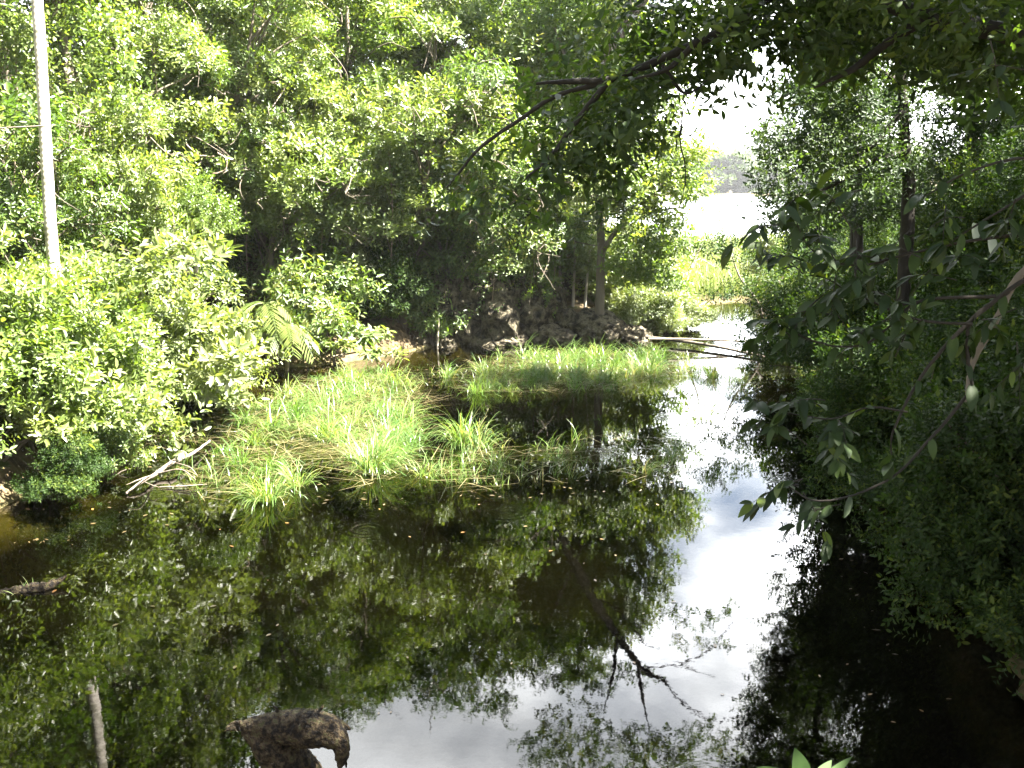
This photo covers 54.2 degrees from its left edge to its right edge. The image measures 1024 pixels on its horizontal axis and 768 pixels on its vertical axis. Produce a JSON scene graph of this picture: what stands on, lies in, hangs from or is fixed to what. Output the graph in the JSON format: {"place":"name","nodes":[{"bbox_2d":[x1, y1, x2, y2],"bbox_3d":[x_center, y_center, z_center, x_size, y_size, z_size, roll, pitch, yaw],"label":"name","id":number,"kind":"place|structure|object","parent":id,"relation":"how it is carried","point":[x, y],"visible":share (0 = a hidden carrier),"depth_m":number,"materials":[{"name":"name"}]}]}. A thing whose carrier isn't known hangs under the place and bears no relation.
{"place":"outdoors","nodes":[
{"label":"outdoors","id":0,"kind":"place"},
{"bbox_2d":[178,364,449,489],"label":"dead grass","id":1,"kind":"structure","parent":0,"point":[337,446],"depth_m":20.31,"materials":[{"name":"plant"}]},
{"bbox_2d":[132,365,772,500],"bbox_3d":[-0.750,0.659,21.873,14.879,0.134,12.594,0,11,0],"label":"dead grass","id":2,"kind":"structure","parent":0,"point":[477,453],"depth_m":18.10,"materials":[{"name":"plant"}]},
{"bbox_2d":[0,302,1023,767],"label":"pond water","id":3,"kind":"structure","parent":0,"point":[348,590],"depth_m":12.10,"materials":[{"name":"liquid"}]},
{"bbox_2d":[0,575,66,593],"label":"sunken log","id":4,"kind":"object","parent":3,"relation":"in","point":[41,586],"visible":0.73,"depth_m":12.54,"materials":[{"name":"brown wood"}]},
{"bbox_2d":[125,440,210,493],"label":"dead branch","id":5,"kind":"object","parent":3,"relation":"on","point":[163,468],"visible":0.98,"depth_m":17.26,"materials":[{"name":"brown wood"}]},
{"bbox_2d":[213,456,303,509],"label":"grass tussock","id":6,"kind":"object","parent":3,"relation":"in","point":[268,496],"depth_m":16.03,"materials":[{"name":"plant"}]},
{"bbox_2d":[224,705,350,767],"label":"dead snag","id":7,"kind":"object","parent":3,"relation":"in","point":[287,738],"visible":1,"depth_m":6.91,"materials":[{"name":"brown wood"}]},
{"bbox_2d":[264,457,333,496],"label":"grass tussock","id":8,"kind":"object","parent":3,"relation":"in","point":[297,482],"depth_m":16.82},
{"bbox_2d":[206,355,445,479],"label":"marsh grass","id":9,"kind":"structure","parent":3,"relation":"in","point":[331,427],"depth_m":20.92,"materials":[{"name":"plant"}]},
{"bbox_2d":[322,425,412,477],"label":"grass tussock","id":10,"kind":"object","parent":3,"relation":"in","point":[367,467],"depth_m":17.69,"materials":[{"name":"plant"}]},
{"bbox_2d":[132,353,762,499],"bbox_3d":[-0.814,0.498,22.239,14.070,0.732,12.967,0,11,0],"label":"sparse sedge","id":11,"kind":"object","parent":3,"relation":"in","point":[501,458],"visible":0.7,"depth_m":18.16,"materials":[{"name":"plant"}]},
{"bbox_2d":[422,402,501,454],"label":"grass tussock","id":12,"kind":"object","parent":3,"relation":"in","point":[458,438],"depth_m":19.40,"materials":[{"name":"plant"}]},
{"bbox_2d":[452,348,682,393],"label":"dead grass","id":13,"kind":"structure","parent":3,"relation":"on","point":[514,366],"depth_m":26.17,"materials":[{"name":"plant"}]},
{"bbox_2d":[454,333,681,396],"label":"sedge","id":14,"kind":"object","parent":3,"relation":"in","point":[547,357],"visible":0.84,"depth_m":26.84,"materials":[{"name":"plant"}]},
{"bbox_2d":[0,87,1023,699],"bbox_3d":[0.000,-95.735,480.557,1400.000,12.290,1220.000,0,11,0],"label":"ground","id":15,"kind":"structure","parent":0,"point":[20,459],"depth_m":28.74,"materials":[{"name":"brown soil"}]},
{"bbox_2d":[0,86,55,335],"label":"broadleaf tree","id":16,"kind":"object","parent":15,"relation":"on","point":[5,235],"visible":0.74,"depth_m":15.95,"materials":[{"name":"green plant"}]},
{"bbox_2d":[0,0,93,239],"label":"broadleaf tree","id":17,"kind":"object","parent":15,"relation":"on","point":[55,113],"visible":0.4,"depth_m":19.40,"materials":[{"name":"green plant"}]},
{"bbox_2d":[0,0,57,184],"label":"creeper","id":18,"kind":"object","parent":17,"relation":"hanging from","point":[17,32],"visible":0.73,"depth_m":20.46,"materials":[{"name":"green plant"}]},
{"bbox_2d":[31,0,77,428],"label":"palm tree","id":19,"kind":"object","parent":15,"relation":"on","point":[46,158],"visible":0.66,"depth_m":17.47,"materials":[{"name":"grey plant"}]},
{"bbox_2d":[4,415,116,508],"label":"shrub","id":20,"kind":"object","parent":15,"relation":"on","point":[55,477],"visible":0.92,"depth_m":15.84,"materials":[{"name":"green plant"}]},
{"bbox_2d":[0,79,145,274],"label":"broadleaf tree","id":21,"kind":"object","parent":15,"relation":"on","point":[68,159],"visible":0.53,"depth_m":20.87,"materials":[{"name":"green plant"}]},
{"bbox_2d":[0,248,170,461],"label":"shrub","id":22,"kind":"object","parent":15,"relation":"on","point":[62,376],"visible":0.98,"depth_m":15.88,"materials":[{"name":"green plant"}]},
{"bbox_2d":[0,0,180,260],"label":"broadleaf tree","id":23,"kind":"object","parent":15,"relation":"on","point":[51,16],"visible":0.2,"depth_m":23.66,"materials":[{"name":"green plant"}]},
{"bbox_2d":[0,0,165,259],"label":"creeper","id":24,"kind":"object","parent":23,"relation":"hanging from","point":[105,14],"visible":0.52,"depth_m":22.20,"materials":[{"name":"green plant"}]},
{"bbox_2d":[0,240,201,445],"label":"shrub","id":25,"kind":"object","parent":15,"relation":"on","point":[124,331],"visible":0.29,"depth_m":18.07,"materials":[{"name":"green plant"}]},
{"bbox_2d":[23,79,190,287],"bbox_3d":[-9.105,-3.631,23.719,4.369,6.757,4.459,11,15,42],"label":"broadleaf tree","id":26,"kind":"object","parent":15,"relation":"on","point":[147,120],"visible":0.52,"depth_m":22.62,"materials":[{"name":"green plant"}]},
{"bbox_2d":[4,92,82,236],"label":"creeper","id":27,"kind":"object","parent":26,"relation":"hanging from","point":[62,190],"visible":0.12,"depth_m":21.96,"materials":[{"name":"green plant"}]},
{"bbox_2d":[82,406,154,475],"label":"shrub","id":28,"kind":"object","parent":15,"relation":"on","point":[116,446],"visible":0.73,"depth_m":17.47,"materials":[{"name":"green plant"}]},
{"bbox_2d":[0,0,248,288],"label":"broadleaf tree","id":29,"kind":"object","parent":15,"relation":"on","point":[199,105],"visible":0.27,"depth_m":25.20,"materials":[{"name":"green plant"}]},
{"bbox_2d":[112,4,199,154],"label":"creeper","id":30,"kind":"object","parent":29,"relation":"hanging from","point":[158,41],"visible":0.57,"depth_m":25.35,"materials":[{"name":"green plant"}]},
{"bbox_2d":[48,0,233,271],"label":"broadleaf tree","id":31,"kind":"object","parent":15,"relation":"on","point":[125,63],"visible":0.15,"depth_m":25.98,"materials":[{"name":"green plant"}]},
{"bbox_2d":[22,218,305,460],"bbox_3d":[-8.327,-0.946,20.391,7.772,4.772,7.855,-1,11,-7],"label":"shrub","id":32,"kind":"object","parent":15,"relation":"on","point":[221,392],"visible":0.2,"depth_m":20.35,"materials":[{"name":"green plant"}]},
{"bbox_2d":[29,0,305,153],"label":"broadleaf tree","id":33,"kind":"object","parent":15,"relation":"on","point":[151,6],"visible":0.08,"depth_m":28.16,"materials":[{"name":"green plant"}]},
{"bbox_2d":[120,19,251,220],"bbox_3d":[-9.221,-6.059,28.000,3.811,7.840,3.847,3,12,16],"label":"broadleaf tree","id":34,"kind":"object","parent":15,"relation":"on","point":[201,152],"visible":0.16,"depth_m":27.31,"materials":[{"name":"green plant"}]},
{"bbox_2d":[143,159,249,315],"bbox_3d":[-7.781,-2.827,24.866,2.584,5.424,2.068,0,11,0],"label":"vine mound","id":35,"kind":"object","parent":15,"relation":"on","point":[192,198],"visible":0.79,"depth_m":24.41,"materials":[{"name":"green plant"}]},
{"bbox_2d":[134,267,290,405],"bbox_3d":[-7.943,-0.961,23.073,5.513,3.509,5.455,-3,12,-15],"label":"shrub","id":36,"kind":"object","parent":15,"relation":"on","point":[242,324],"visible":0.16,"depth_m":22.99,"materials":[{"name":"green plant"}]},
{"bbox_2d":[180,222,257,307],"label":"shrub","id":37,"kind":"object","parent":15,"relation":"on","point":[230,262],"visible":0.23,"depth_m":28.18,"materials":[{"name":"green plant"}]},
{"bbox_2d":[134,0,347,294],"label":"broadleaf tree","id":38,"kind":"object","parent":15,"relation":"on","point":[314,36],"visible":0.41,"depth_m":27.41,"materials":[{"name":"green plant"}]},
{"bbox_2d":[192,137,261,257],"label":"creeper","id":39,"kind":"object","parent":38,"relation":"hanging from","point":[219,187],"visible":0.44,"depth_m":27.91,"materials":[{"name":"green plant"}]},
{"bbox_2d":[197,176,284,271],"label":"shrub","id":40,"kind":"object","parent":15,"relation":"on","point":[254,247],"visible":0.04,"depth_m":29.96,"materials":[{"name":"green plant"}]},
{"bbox_2d":[148,0,334,278],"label":"broadleaf tree","id":41,"kind":"object","parent":15,"relation":"on","point":[221,15],"visible":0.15,"depth_m":28.24,"materials":[{"name":"green plant"}]},
{"bbox_2d":[236,301,301,363],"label":"cut leaved plant","id":42,"kind":"object","parent":15,"relation":"on","point":[263,308],"visible":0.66,"depth_m":26.69,"materials":[{"name":"green plant"}]},
{"bbox_2d":[249,323,321,370],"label":"cut leaved plant","id":43,"kind":"object","parent":15,"relation":"on","point":[296,337],"visible":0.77,"depth_m":26.38,"materials":[{"name":"green plant"}]},
{"bbox_2d":[210,1,370,226],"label":"broadleaf tree","id":44,"kind":"object","parent":15,"relation":"on","point":[269,48],"visible":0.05,"depth_m":29.12,"materials":[{"name":"green plant"}]},
{"bbox_2d":[0,52,581,319],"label":"undergrowth","id":45,"kind":"object","parent":15,"relation":"on","point":[259,290],"visible":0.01,"depth_m":29.14,"materials":[{"name":"green plant"}]},
{"bbox_2d":[189,34,395,299],"bbox_3d":[-6.015,-5.514,29.132,6.999,8.659,7.143,-8,14,-34],"label":"broadleaf tree","id":46,"kind":"object","parent":15,"relation":"on","point":[277,148],"visible":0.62,"depth_m":27.71,"materials":[{"name":"green plant"}]},
{"bbox_2d":[198,76,386,300],"bbox_3d":[-6.810,-5.464,29.589,6.254,7.581,6.128,2,12,12],"label":"broadleaf tree","id":47,"kind":"object","parent":15,"relation":"on","point":[259,219],"visible":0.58,"depth_m":28.19,"materials":[{"name":"green plant"}]},
{"bbox_2d":[242,248,349,348],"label":"shrub","id":48,"kind":"object","parent":15,"relation":"on","point":[324,299],"visible":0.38,"depth_m":27.39,"materials":[{"name":"green plant"}]},
{"bbox_2d":[256,151,381,275],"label":"broadleaf tree","id":49,"kind":"object","parent":15,"relation":"on","point":[286,241],"visible":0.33,"depth_m":28.69,"materials":[{"name":"green plant"}]},
{"bbox_2d":[245,226,394,296],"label":"shrub","id":50,"kind":"object","parent":15,"relation":"on","point":[361,260],"visible":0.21,"depth_m":29.28,"materials":[{"name":"green plant"}]},
{"bbox_2d":[251,223,391,349],"bbox_3d":[-5.444,-2.652,27.983,3.483,3.678,3.647,7,13,32],"label":"shrub","id":51,"kind":"object","parent":15,"relation":"on","point":[338,272],"visible":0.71,"depth_m":27.79,"materials":[{"name":"green plant"}]},
{"bbox_2d":[291,312,409,364],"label":"whorled shrub","id":52,"kind":"object","parent":15,"relation":"on","point":[370,337],"visible":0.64,"depth_m":27.38,"materials":[{"name":"green plant"}]},
{"bbox_2d":[268,0,448,236],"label":"broadleaf tree","id":53,"kind":"object","parent":15,"relation":"on","point":[388,15],"visible":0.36,"depth_m":30.30,"materials":[{"name":"green plant"}]},
{"bbox_2d":[342,232,435,329],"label":"shrub","id":54,"kind":"object","parent":15,"relation":"on","point":[396,276],"visible":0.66,"depth_m":29.67,"materials":[{"name":"green plant"}]},
{"bbox_2d":[298,63,526,328],"bbox_3d":[-2.522,-5.227,29.989,6.715,8.308,6.854,2,11,8],"label":"broadleaf tree","id":55,"kind":"object","parent":15,"relation":"on","point":[407,134],"visible":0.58,"depth_m":28.47,"materials":[{"name":"green plant"}]},
{"bbox_2d":[295,120,357,261],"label":"creeper","id":56,"kind":"object","parent":55,"relation":"hanging from","point":[327,135],"visible":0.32,"depth_m":28.28,"materials":[{"name":"green plant"}]},
{"bbox_2d":[357,131,425,275],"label":"creeper","id":57,"kind":"object","parent":55,"relation":"hanging from","point":[376,152],"visible":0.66,"depth_m":29.08,"materials":[{"name":"green plant"}]},
{"bbox_2d":[387,259,469,346],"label":"shrub","id":58,"kind":"object","parent":15,"relation":"on","point":[427,323],"visible":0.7,"depth_m":30.88,"materials":[{"name":"green plant"}]},
{"bbox_2d":[336,0,536,250],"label":"broadleaf tree","id":59,"kind":"object","parent":15,"relation":"on","point":[431,37],"visible":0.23,"depth_m":30.32,"materials":[{"name":"green plant"}]},
{"bbox_2d":[377,142,499,315],"bbox_3d":[-2.248,-4.329,31.262,4.010,6.637,3.944,1,11,4],"label":"broadleaf tree","id":60,"kind":"object","parent":15,"relation":"on","point":[444,262],"visible":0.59,"depth_m":30.49,"materials":[{"name":"green plant"}]},
{"bbox_2d":[351,0,528,167],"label":"broadleaf tree","id":61,"kind":"object","parent":15,"relation":"on","point":[465,36],"visible":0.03,"depth_m":33.62,"materials":[{"name":"green plant"}]},
{"bbox_2d":[423,247,482,344],"bbox_3d":[-1.856,-2.581,32.745,2.724,3.858,3.323,1,11,4],"label":"boulder","id":62,"kind":"object","parent":15,"relation":"on","point":[463,297],"visible":0.23,"depth_m":31.49,"materials":[{"name":"stone"}]},
{"bbox_2d":[355,0,559,209],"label":"broadleaf tree","id":63,"kind":"object","parent":15,"relation":"on","point":[458,13],"visible":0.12,"depth_m":32.02,"materials":[{"name":"green plant"}]},
{"bbox_2d":[370,48,559,257],"bbox_3d":[-1.294,-5.623,30.835,6.380,8.589,6.487,2,11,8],"label":"broadleaf tree","id":64,"kind":"object","parent":15,"relation":"on","point":[500,76],"visible":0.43,"depth_m":29.27,"materials":[{"name":"green plant"}]},
{"bbox_2d":[457,207,510,314],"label":"creeper","id":65,"kind":"object","parent":64,"relation":"hanging from","point":[487,274],"visible":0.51,"depth_m":30.93,"materials":[{"name":"green plant"}]},
{"bbox_2d":[380,0,557,150],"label":"broadleaf tree","id":66,"kind":"object","parent":15,"relation":"on","point":[416,64],"visible":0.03,"depth_m":33.51,"materials":[{"name":"green plant"}]},
{"bbox_2d":[477,258,527,340],"bbox_3d":[-0.340,-2.313,32.468,2.337,3.565,2.595,-8,14,-35],"label":"boulder","id":67,"kind":"object","parent":15,"relation":"on","point":[506,319],"visible":0.34,"depth_m":31.40,"materials":[{"name":"stone"}]},
{"bbox_2d":[448,126,611,300],"bbox_3d":[0.627,-4.760,32.164,5.347,7.452,5.259,-9,14,-38],"label":"broadleaf tree","id":68,"kind":"object","parent":15,"relation":"on","point":[515,262],"visible":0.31,"depth_m":30.92,"materials":[{"name":"green plant"}]},
{"bbox_2d":[489,226,566,317],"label":"creeper","id":69,"kind":"object","parent":68,"relation":"hanging from","point":[548,298],"visible":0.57,"depth_m":31.38,"materials":[{"name":"green plant"}]},
{"bbox_2d":[518,273,566,336],"bbox_3d":[0.730,-2.454,32.902,2.598,2.412,2.023,-11,16,-43],"label":"boulder","id":70,"kind":"object","parent":15,"relation":"on","point":[534,315],"visible":0.37,"depth_m":31.95,"materials":[{"name":"stone"}]},
{"bbox_2d":[527,323,576,344],"bbox_3d":[1.272,-1.464,32.368,1.842,1.126,1.384,3,12,17],"label":"boulder","id":71,"kind":"object","parent":15,"relation":"on","point":[552,333],"visible":0.52,"depth_m":31.84,"materials":[{"name":"stone"}]},
{"bbox_2d":[490,200,623,296],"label":"shrub","id":72,"kind":"object","parent":15,"relation":"on","point":[565,269],"visible":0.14,"depth_m":32.91,"materials":[{"name":"green plant"}]},
{"bbox_2d":[564,307,629,345],"bbox_3d":[2.748,-1.598,32.532,1.987,1.769,2.395,-10,15,-42],"label":"boulder","id":73,"kind":"object","parent":15,"relation":"on","point":[587,325],"visible":0.49,"depth_m":31.74,"materials":[{"name":"stone"}]},
{"bbox_2d":[449,0,766,251],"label":"leaning tree","id":74,"kind":"object","parent":15,"relation":"on","point":[537,14],"visible":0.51,"depth_m":30.25,"materials":[{"name":"green plant"}]},
{"bbox_2d":[498,0,726,314],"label":"forked tree","id":75,"kind":"object","parent":15,"relation":"on","point":[641,192],"visible":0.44,"depth_m":30.68,"materials":[{"name":"green plant"}]},
{"bbox_2d":[549,198,675,291],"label":"shrub","id":76,"kind":"object","parent":15,"relation":"on","point":[583,264],"visible":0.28,"depth_m":32.98,"materials":[{"name":"green plant"}]},
{"bbox_2d":[570,221,695,319],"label":"shrub","id":77,"kind":"object","parent":15,"relation":"on","point":[608,293],"visible":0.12,"depth_m":34.21,"materials":[{"name":"green plant"}]},
{"bbox_2d":[605,274,698,336],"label":"shrub","id":78,"kind":"object","parent":15,"relation":"on","point":[637,308],"visible":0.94,"depth_m":32.96,"materials":[{"name":"green plant"}]},
{"bbox_2d":[666,291,720,330],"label":"shrub","id":79,"kind":"object","parent":15,"relation":"on","point":[698,311],"visible":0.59,"depth_m":34.80,"materials":[{"name":"green plant"}]},
{"bbox_2d":[681,199,734,285],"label":"slender tree","id":80,"kind":"object","parent":15,"relation":"on","point":[708,218],"visible":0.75,"depth_m":37.30,"materials":[{"name":"green plant"}]},
{"bbox_2d":[413,0,1023,247],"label":"overhanging tree","id":81,"kind":"object","parent":15,"relation":"on","point":[965,24],"visible":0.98,"depth_m":9.22,"materials":[{"name":"green plant"}]},
{"bbox_2d":[964,267,1023,401],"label":"dead limb","id":82,"kind":"object","parent":81,"relation":"hanging from","point":[1019,275],"visible":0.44,"depth_m":7.04,"materials":[{"name":"wood"}]},
{"bbox_2d":[650,231,797,311],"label":"reeds","id":83,"kind":"object","parent":15,"relation":"on","point":[708,270],"visible":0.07,"depth_m":48.12,"materials":[{"name":"plant"}]},
{"bbox_2d":[706,153,753,193],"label":"lakeside tree","id":84,"kind":"object","parent":15,"relation":"on","point":[732,176],"visible":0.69,"depth_m":431.98,"materials":[{"name":"green plant"}]},
{"bbox_2d":[690,227,823,338],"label":"shrub","id":85,"kind":"object","parent":15,"relation":"on","point":[745,287],"visible":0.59,"depth_m":27.41,"materials":[{"name":"green plant"}]},
{"bbox_2d":[728,250,846,376],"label":"shrub","id":86,"kind":"object","parent":15,"relation":"on","point":[764,345],"visible":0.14,"depth_m":26.46,"materials":[{"name":"green plant"}]},
{"bbox_2d":[730,213,847,292],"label":"shrub","id":87,"kind":"object","parent":15,"relation":"on","point":[752,267],"visible":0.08,"depth_m":39.48,"materials":[{"name":"green plant"}]},
{"bbox_2d":[756,747,851,767],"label":"seedling","id":88,"kind":"object","parent":15,"relation":"on","point":[799,760],"visible":1,"depth_m":2.61,"materials":[{"name":"green plant"}]},
{"bbox_2d":[765,177,928,284],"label":"shrub","id":89,"kind":"object","parent":15,"relation":"on","point":[802,248],"visible":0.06,"depth_m":33.52,"materials":[{"name":"green plant"}]},
{"bbox_2d":[769,253,925,388],"bbox_3d":[8.448,-1.336,22.682,5.137,4.246,4.331,6,13,28],"label":"shrub","id":90,"kind":"object","parent":15,"relation":"on","point":[801,351],"visible":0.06,"depth_m":22.62,"materials":[{"name":"green plant"}]},
{"bbox_2d":[768,1,929,383],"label":"airy tree","id":91,"kind":"object","parent":15,"relation":"on","point":[851,230],"visible":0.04,"depth_m":22.43,"materials":[{"name":"green plant"}]},
{"bbox_2d":[768,0,955,372],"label":"slim tree","id":92,"kind":"object","parent":15,"relation":"on","point":[859,237],"visible":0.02,"depth_m":19.69,"materials":[{"name":"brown plant"}]},
{"bbox_2d":[721,40,1023,563],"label":"leaved tree","id":93,"kind":"object","parent":15,"relation":"on","point":[832,436],"visible":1,"depth_m":5.50,"materials":[{"name":"green plant"}]},
{"bbox_2d":[732,0,1023,436],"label":"grey green tree","id":94,"kind":"object","parent":15,"relation":"on","point":[902,156],"visible":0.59,"depth_m":15.73,"materials":[{"name":"green plant"}]},
{"bbox_2d":[780,249,978,463],"bbox_3d":[7.297,-0.284,17.513,4.742,4.195,4.130,-7,13,-31],"label":"shrub","id":95,"kind":"object","parent":15,"relation":"on","point":[860,314],"visible":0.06,"depth_m":17.30,"materials":[{"name":"green plant"}]},
{"bbox_2d":[819,142,954,272],"bbox_3d":[9.982,-3.284,25.050,4.646,5.696,4.021,2,12,11],"label":"shrub","id":96,"kind":"object","parent":15,"relation":"on","point":[889,239],"visible":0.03,"depth_m":24.28,"materials":[{"name":"green plant"}]},
{"bbox_2d":[791,278,1019,540],"bbox_3d":[6.048,0.452,14.481,3.871,3.933,4.446,0,11,-1],"label":"shrub","id":97,"kind":"object","parent":15,"relation":"on","point":[860,362],"visible":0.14,"depth_m":14.56,"materials":[{"name":"green plant"}]},
{"bbox_2d":[821,312,1023,569],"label":"shrub","id":98,"kind":"object","parent":15,"relation":"on","point":[908,375],"visible":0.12,"depth_m":12.42,"materials":[{"name":"green plant"}]},
{"bbox_2d":[861,344,1023,660],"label":"shrub","id":99,"kind":"object","parent":15,"relation":"on","point":[984,432],"visible":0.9,"depth_m":9.99,"materials":[{"name":"green plant"}]},
{"bbox_2d":[869,98,1022,294],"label":"shrub","id":100,"kind":"object","parent":15,"relation":"on","point":[927,222],"visible":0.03,"depth_m":18.83,"materials":[{"name":"green plant"}]},
{"bbox_2d":[889,141,1023,538],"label":"shrub","id":101,"kind":"object","parent":15,"relation":"on","point":[947,332],"visible":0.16,"depth_m":11.94,"materials":[{"name":"green plant"}]},
{"bbox_2d":[900,230,1023,698],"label":"shrub","id":102,"kind":"object","parent":15,"relation":"on","point":[993,554],"visible":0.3,"depth_m":9.70,"materials":[{"name":"green plant"}]},
{"bbox_2d":[913,100,1023,327],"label":"shrub","id":103,"kind":"object","parent":15,"relation":"on","point":[976,215],"visible":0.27,"depth_m":14.77,"materials":[{"name":"green plant"}]},
{"bbox_2d":[13,0,1019,170],"label":"sky","id":104,"kind":"structure","parent":0,"point":[724,134],"materials":[{"name":"white"}]},
{"bbox_2d":[606,196,949,240],"bbox_3d":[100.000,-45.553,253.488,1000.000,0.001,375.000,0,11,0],"label":"lake water","id":105,"kind":"structure","parent":0,"point":[735,214],"depth_m":168.17,"materials":[{"name":"liquid"}]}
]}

